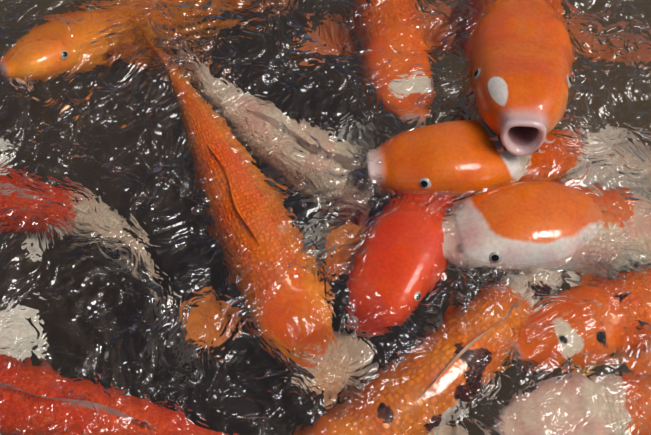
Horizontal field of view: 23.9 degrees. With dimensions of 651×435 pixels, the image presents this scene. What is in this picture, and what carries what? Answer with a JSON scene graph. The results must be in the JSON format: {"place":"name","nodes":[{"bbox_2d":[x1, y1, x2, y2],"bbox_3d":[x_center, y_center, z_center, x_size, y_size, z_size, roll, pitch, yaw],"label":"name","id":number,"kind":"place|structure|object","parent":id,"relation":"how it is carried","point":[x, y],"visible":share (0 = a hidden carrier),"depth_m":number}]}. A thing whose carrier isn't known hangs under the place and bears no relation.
{"place":"outdoors","nodes":[
{"label":"outdoors","id":0,"kind":"place"},
{"bbox_2d":[0,0,650,434],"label":"pond water","id":1,"kind":"structure","parent":0,"point":[100,146],"depth_m":1.49},
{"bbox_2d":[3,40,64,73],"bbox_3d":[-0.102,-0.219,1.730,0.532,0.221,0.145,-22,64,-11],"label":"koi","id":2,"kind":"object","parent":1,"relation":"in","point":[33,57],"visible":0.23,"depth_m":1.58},
{"bbox_2d":[5,384,72,399],"bbox_3d":[-0.204,0.183,1.490,0.548,0.169,0.210,1,62,0],"label":"dorsal fin","id":3,"kind":"object","parent":1,"relation":"in","point":[30,393],"visible":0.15,"depth_m":1.41},
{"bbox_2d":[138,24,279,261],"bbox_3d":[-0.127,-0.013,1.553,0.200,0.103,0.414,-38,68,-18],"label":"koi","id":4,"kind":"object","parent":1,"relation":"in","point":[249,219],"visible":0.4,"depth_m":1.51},
{"bbox_2d":[0,20,645,390],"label":"surface bubbles","id":5,"kind":"object","parent":1,"relation":"on","point":[352,322],"visible":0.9,"depth_m":1.50},
{"bbox_2d":[365,211,440,307],"bbox_3d":[0.189,-0.037,1.691,0.205,0.323,0.559,33,67,16],"label":"koi","id":6,"kind":"object","parent":1,"relation":"in","point":[401,256],"visible":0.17,"depth_m":1.47},
{"bbox_2d":[368,120,520,191],"bbox_3d":[0.390,0.009,1.594,0.698,0.223,0.202,12,63,6],"label":"koi","id":7,"kind":"object","parent":1,"relation":"in","point":[460,155],"visible":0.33,"depth_m":1.51},
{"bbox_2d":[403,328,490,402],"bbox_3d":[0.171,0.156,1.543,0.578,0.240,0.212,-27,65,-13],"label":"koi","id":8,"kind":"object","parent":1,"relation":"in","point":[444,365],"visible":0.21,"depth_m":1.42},
{"bbox_2d":[470,0,571,155],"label":"koi","id":9,"kind":"object","parent":1,"relation":"in","point":[520,64],"visible":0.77,"depth_m":1.52},
{"bbox_2d":[454,181,601,263],"bbox_3d":[0.430,0.072,1.546,0.652,0.198,0.218,13,63,7],"label":"koi","id":10,"kind":"object","parent":1,"relation":"in","point":[528,222],"visible":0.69,"depth_m":1.48}
]}

